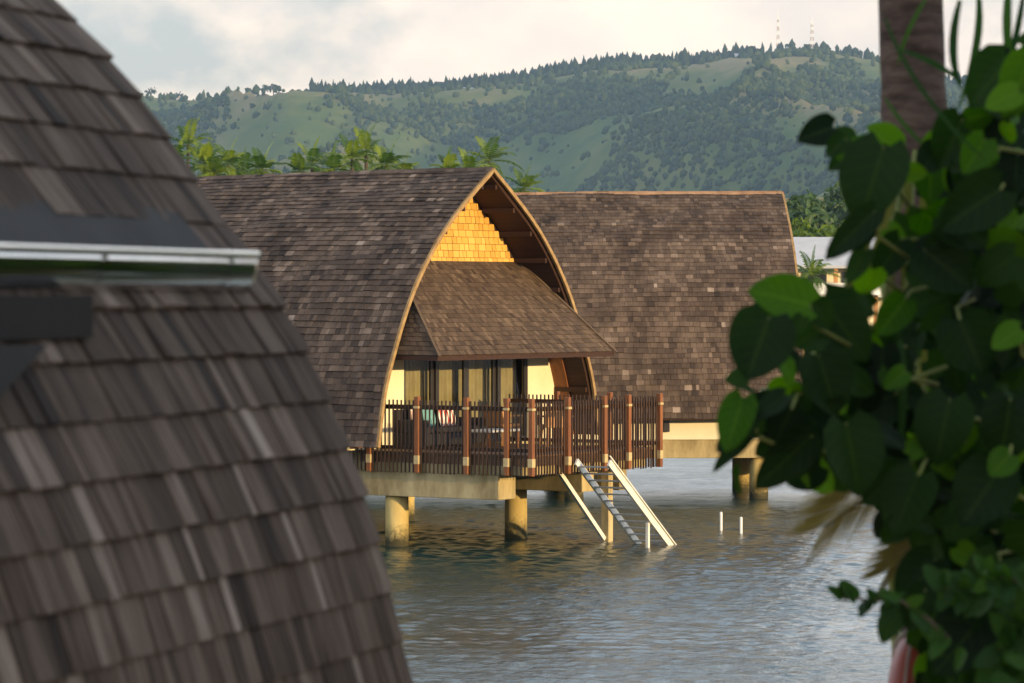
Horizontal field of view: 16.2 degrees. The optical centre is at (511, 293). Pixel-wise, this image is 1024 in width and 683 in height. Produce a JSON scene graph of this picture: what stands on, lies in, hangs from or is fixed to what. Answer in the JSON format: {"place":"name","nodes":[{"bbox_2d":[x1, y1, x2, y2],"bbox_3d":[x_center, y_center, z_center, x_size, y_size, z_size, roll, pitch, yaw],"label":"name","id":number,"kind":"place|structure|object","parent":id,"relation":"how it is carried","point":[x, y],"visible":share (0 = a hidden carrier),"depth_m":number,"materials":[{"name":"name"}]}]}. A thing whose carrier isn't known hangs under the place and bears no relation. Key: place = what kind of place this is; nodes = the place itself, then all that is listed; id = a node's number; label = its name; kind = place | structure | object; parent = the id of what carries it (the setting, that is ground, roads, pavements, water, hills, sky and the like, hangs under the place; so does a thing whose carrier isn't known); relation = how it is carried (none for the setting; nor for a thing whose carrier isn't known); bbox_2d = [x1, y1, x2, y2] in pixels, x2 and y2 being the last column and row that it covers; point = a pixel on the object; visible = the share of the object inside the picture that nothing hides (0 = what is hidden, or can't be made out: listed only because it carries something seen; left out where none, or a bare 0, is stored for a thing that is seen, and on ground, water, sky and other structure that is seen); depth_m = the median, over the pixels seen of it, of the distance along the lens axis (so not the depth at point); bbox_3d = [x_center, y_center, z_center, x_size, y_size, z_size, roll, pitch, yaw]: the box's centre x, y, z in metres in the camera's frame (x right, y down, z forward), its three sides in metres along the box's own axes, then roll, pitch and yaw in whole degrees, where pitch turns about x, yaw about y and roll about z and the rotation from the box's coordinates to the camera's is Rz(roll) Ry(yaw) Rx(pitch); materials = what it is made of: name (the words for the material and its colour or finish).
{"place":"outdoors","nodes":[
{"label":"outdoors","id":0,"kind":"place"},
{"bbox_2d":[57,0,1023,99],"label":"sky","id":1,"kind":"structure","parent":0,"point":[189,48],"materials":[{"name":"white"}]},
{"bbox_2d":[141,54,964,353],"bbox_3d":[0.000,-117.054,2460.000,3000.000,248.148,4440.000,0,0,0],"label":"hills","id":2,"kind":"structure","parent":0,"point":[293,112],"depth_m":3134.77,"materials":[{"name":"green plant"}]},
{"bbox_2d":[144,87,155,94],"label":"ridge tree","id":3,"kind":"object","parent":2,"relation":"on","point":[153,91],"visible":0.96,"depth_m":3576.58,"materials":[{"name":"green plant"}]},
{"bbox_2d":[174,135,195,165],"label":"palm tree","id":4,"kind":"object","parent":2,"relation":"on","point":[179,147],"visible":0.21,"depth_m":291.74,"materials":[{"name":"green plant"}]},
{"bbox_2d":[171,112,216,166],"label":"palm tree","id":5,"kind":"object","parent":2,"relation":"on","point":[188,136],"visible":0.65,"depth_m":307.21,"materials":[{"name":"green plant"}]},
{"bbox_2d":[182,138,229,175],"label":"palm tree","id":6,"kind":"object","parent":2,"relation":"on","point":[206,149],"visible":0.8,"depth_m":275.96,"materials":[{"name":"green plant"}]},
{"bbox_2d":[191,152,232,176],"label":"palm tree","id":7,"kind":"object","parent":2,"relation":"on","point":[216,167],"visible":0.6,"depth_m":275.20,"materials":[{"name":"green plant"}]},
{"bbox_2d":[211,137,249,174],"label":"palm tree","id":8,"kind":"object","parent":2,"relation":"on","point":[232,158],"visible":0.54,"depth_m":292.13,"materials":[{"name":"green plant"}]},
{"bbox_2d":[230,148,257,174],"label":"palm tree","id":9,"kind":"object","parent":2,"relation":"on","point":[245,165],"visible":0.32,"depth_m":306.92,"materials":[{"name":"green plant"}]},
{"bbox_2d":[233,141,282,174],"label":"palm tree","id":10,"kind":"object","parent":2,"relation":"on","point":[262,164],"visible":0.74,"depth_m":275.90,"materials":[{"name":"green plant"}]},
{"bbox_2d":[266,83,277,94],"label":"ridge tree","id":11,"kind":"object","parent":2,"relation":"on","point":[272,86],"visible":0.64,"depth_m":3546.24,"materials":[{"name":"green plant"}]},
{"bbox_2d":[281,153,319,172],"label":"palm tree","id":12,"kind":"object","parent":2,"relation":"on","point":[297,163],"visible":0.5,"depth_m":292.27,"materials":[{"name":"green plant"}]},
{"bbox_2d":[290,137,328,172],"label":"palm tree","id":13,"kind":"object","parent":2,"relation":"on","point":[311,152],"visible":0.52,"depth_m":307.01,"materials":[{"name":"green plant"}]},
{"bbox_2d":[305,141,351,171],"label":"palm tree","id":14,"kind":"object","parent":2,"relation":"on","point":[331,161],"visible":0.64,"depth_m":275.70,"materials":[{"name":"green plant"}]},
{"bbox_2d":[324,130,374,170],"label":"palm tree","id":15,"kind":"object","parent":2,"relation":"on","point":[351,150],"visible":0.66,"depth_m":292.57,"materials":[{"name":"green plant"}]},
{"bbox_2d":[334,120,388,170],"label":"palm tree","id":16,"kind":"object","parent":2,"relation":"on","point":[367,144],"visible":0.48,"depth_m":306.85,"materials":[{"name":"green plant"}]},
{"bbox_2d":[362,138,410,169],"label":"palm tree","id":17,"kind":"object","parent":2,"relation":"on","point":[385,158],"visible":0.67,"depth_m":275.59,"materials":[{"name":"green plant"}]},
{"bbox_2d":[387,150,419,168],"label":"palm tree","id":18,"kind":"object","parent":2,"relation":"on","point":[405,165],"visible":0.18,"depth_m":292.90,"materials":[{"name":"green plant"}]},
{"bbox_2d":[429,146,463,167],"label":"palm tree","id":19,"kind":"object","parent":2,"relation":"on","point":[445,160],"visible":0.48,"depth_m":306.50,"materials":[{"name":"green plant"}]},
{"bbox_2d":[447,147,489,167],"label":"palm tree","id":20,"kind":"object","parent":2,"relation":"on","point":[467,162],"visible":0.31,"depth_m":275.45,"materials":[{"name":"green plant"}]},
{"bbox_2d":[459,134,523,177],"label":"palm tree","id":21,"kind":"object","parent":2,"relation":"on","point":[488,152],"visible":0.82,"depth_m":293.33,"materials":[{"name":"green plant"}]},
{"bbox_2d":[503,163,544,191],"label":"palm tree","id":22,"kind":"object","parent":2,"relation":"on","point":[526,181],"visible":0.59,"depth_m":306.57,"materials":[{"name":"green plant"}]},
{"bbox_2d":[142,46,1018,197],"bbox_3d":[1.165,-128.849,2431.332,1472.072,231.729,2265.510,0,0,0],"label":"hillside woods","id":23,"kind":"object","parent":2,"relation":"on","point":[756,122],"visible":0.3,"depth_m":3152.77,"materials":[{"name":"green plant"}]},
{"bbox_2d":[309,38,965,93],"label":"ridge pines","id":24,"kind":"object","parent":2,"relation":"on","point":[683,56],"visible":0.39,"depth_m":3546.87,"materials":[{"name":"green plant"}]},
{"bbox_2d":[776,14,779,46],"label":"radio mast","id":25,"kind":"object","parent":2,"relation":"on","point":[778,30],"visible":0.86,"depth_m":3594.74,"materials":[{"name":"white metal"}]},
{"bbox_2d":[791,218,810,230],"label":"shore tree","id":26,"kind":"object","parent":2,"relation":"on","point":[797,223],"visible":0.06,"depth_m":334.25,"materials":[{"name":"green plant"}]},
{"bbox_2d":[786,194,835,228],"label":"shore tree","id":27,"kind":"object","parent":2,"relation":"on","point":[799,207],"visible":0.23,"depth_m":398.32,"materials":[{"name":"green plant"}]},
{"bbox_2d":[810,20,813,46],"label":"radio mast","id":28,"kind":"object","parent":2,"relation":"on","point":[812,37],"visible":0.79,"depth_m":3597.61,"materials":[{"name":"white metal"}]},
{"bbox_2d":[792,223,837,236],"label":"shore tree","id":29,"kind":"object","parent":2,"relation":"on","point":[808,230],"visible":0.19,"depth_m":329.32,"materials":[{"name":"green plant"}]},
{"bbox_2d":[797,245,841,292],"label":"palm tree","id":30,"kind":"object","parent":2,"relation":"on","point":[813,269],"visible":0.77,"depth_m":237.90,"materials":[{"name":"green plant"}]},
{"bbox_2d":[799,188,848,227],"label":"shore tree","id":31,"kind":"object","parent":2,"relation":"on","point":[838,212],"visible":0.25,"depth_m":418.88,"materials":[{"name":"green plant"}]},
{"bbox_2d":[821,181,842,202],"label":"shore tree","id":32,"kind":"object","parent":2,"relation":"on","point":[834,193],"visible":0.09,"depth_m":428.85,"materials":[{"name":"green plant"}]},
{"bbox_2d":[793,237,880,323],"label":"resort block","id":33,"kind":"structure","parent":2,"relation":"on","point":[806,245],"depth_m":262.50,"materials":[{"name":"grey metal"}]},
{"bbox_2d":[802,272,826,282],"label":"window","id":34,"kind":"structure","parent":33,"relation":"in","point":[823,277],"depth_m":262.44,"materials":[{"name":"black glass"}]},
{"bbox_2d":[842,272,844,282],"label":"window","id":35,"kind":"structure","parent":33,"relation":"in","point":[843,273],"depth_m":262.44,"materials":[{"name":"black glass"}]},
{"bbox_2d":[365,458,899,682],"bbox_3d":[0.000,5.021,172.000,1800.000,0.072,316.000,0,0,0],"label":"lagoon","id":36,"kind":"structure","parent":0,"point":[561,593],"depth_m":60.84,"materials":[{"name":"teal liquid"}]},
{"bbox_2d":[197,167,676,547],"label":"overwater bungalow","id":37,"kind":"object","parent":36,"relation":"on","point":[417,291],"visible":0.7,"depth_m":73.26,"materials":[{"name":"brown wood"}]},
{"bbox_2d":[404,360,433,404],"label":"sliding door","id":38,"kind":"structure","parent":37,"relation":"in","point":[431,363],"depth_m":74.03,"materials":[{"name":"brown metal"}]},
{"bbox_2d":[394,409,484,445],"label":"sofa","id":39,"kind":"object","parent":37,"relation":"on","point":[427,433],"visible":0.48,"depth_m":72.78,"materials":[{"name":"grey wicker"}]},
{"bbox_2d":[422,410,435,426],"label":"cushion","id":40,"kind":"object","parent":39,"relation":"on","point":[427,416],"visible":0.43,"depth_m":73.18,"materials":[{"name":"teal fabric"}]},
{"bbox_2d":[439,410,455,425],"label":"cushion","id":41,"kind":"object","parent":39,"relation":"on","point":[447,417],"visible":0.41,"depth_m":73.69,"materials":[{"name":"fabric"}]},
{"bbox_2d":[434,360,466,404],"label":"sliding door","id":42,"kind":"structure","parent":37,"relation":"in","point":[464,362],"depth_m":74.15,"materials":[{"name":"brown metal"}]},
{"bbox_2d":[467,359,495,440],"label":"sliding door","id":43,"kind":"structure","parent":37,"relation":"in","point":[493,361],"depth_m":75.89,"materials":[{"name":"brown metal"}]},
{"bbox_2d":[472,428,519,447],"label":"coffee table","id":44,"kind":"object","parent":37,"relation":"on","point":[497,430],"visible":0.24,"depth_m":73.04,"materials":[{"name":"wood"}]},
{"bbox_2d":[484,406,522,445],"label":"deck chair","id":45,"kind":"object","parent":37,"relation":"on","point":[502,422],"visible":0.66,"depth_m":73.99,"materials":[{"name":"orange wood"}]},
{"bbox_2d":[496,359,526,440],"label":"sliding door","id":46,"kind":"structure","parent":37,"relation":"in","point":[498,361],"depth_m":76.80,"materials":[{"name":"brown metal"}]},
{"bbox_2d":[537,410,562,446],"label":"deck chair","id":47,"kind":"object","parent":37,"relation":"on","point":[551,425],"visible":0.16,"depth_m":73.44,"materials":[{"name":"orange wood"}]},
{"bbox_2d":[514,191,803,499],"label":"overwater bungalow","id":48,"kind":"object","parent":36,"relation":"on","point":[660,283],"visible":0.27,"depth_m":88.65,"materials":[{"name":"brown wood"}]},
{"bbox_2d":[720,512,721,530],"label":"marker pole","id":49,"kind":"object","parent":36,"relation":"in","point":[720,521],"visible":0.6,"depth_m":76.23,"materials":[{"name":"white paint"}]},
{"bbox_2d":[740,517,741,533],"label":"marker pole","id":50,"kind":"object","parent":36,"relation":"in","point":[740,525],"visible":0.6,"depth_m":75.27,"materials":[{"name":"white paint"}]},
{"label":"bank ground","id":51,"kind":"structure","parent":0,"visible":0},
{"bbox_2d":[0,0,412,682],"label":"shingled hut","id":52,"kind":"object","parent":51,"relation":"on","point":[184,492],"visible":1,"depth_m":8.03,"materials":[{"name":"brown wood"}]},
{"bbox_2d":[782,0,1023,593],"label":"areca palm","id":53,"kind":"object","parent":51,"relation":"on","point":[890,553],"visible":0.42,"depth_m":10.19,"materials":[{"name":"green plant"}]},
{"bbox_2d":[878,0,947,632],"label":"palm tree","id":54,"kind":"object","parent":51,"relation":"on","point":[908,101],"visible":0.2,"depth_m":11.92,"materials":[{"name":"brown plant"}]},
{"bbox_2d":[712,32,1023,682],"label":"climbing vine","id":55,"kind":"object","parent":54,"relation":"attached to","point":[951,497],"visible":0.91,"depth_m":9.50,"materials":[{"name":"green plant"}]},
{"bbox_2d":[827,551,1023,682],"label":"shrub","id":56,"kind":"object","parent":51,"relation":"on","point":[1000,587],"visible":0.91,"depth_m":9.12,"materials":[{"name":"green plant"}]},
{"bbox_3d":[1.258,2.600,10.150,0.260,3.241,0.120,0,0,0],"label":"wooden post","id":57,"kind":"object","parent":51,"relation":"on","visible":0},
{"bbox_2d":[888,630,919,682],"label":"lifebuoy","id":58,"kind":"object","parent":57,"relation":"attached to","point":[904,655],"visible":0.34,"depth_m":9.92,"materials":[{"name":"plastic"}]}
]}

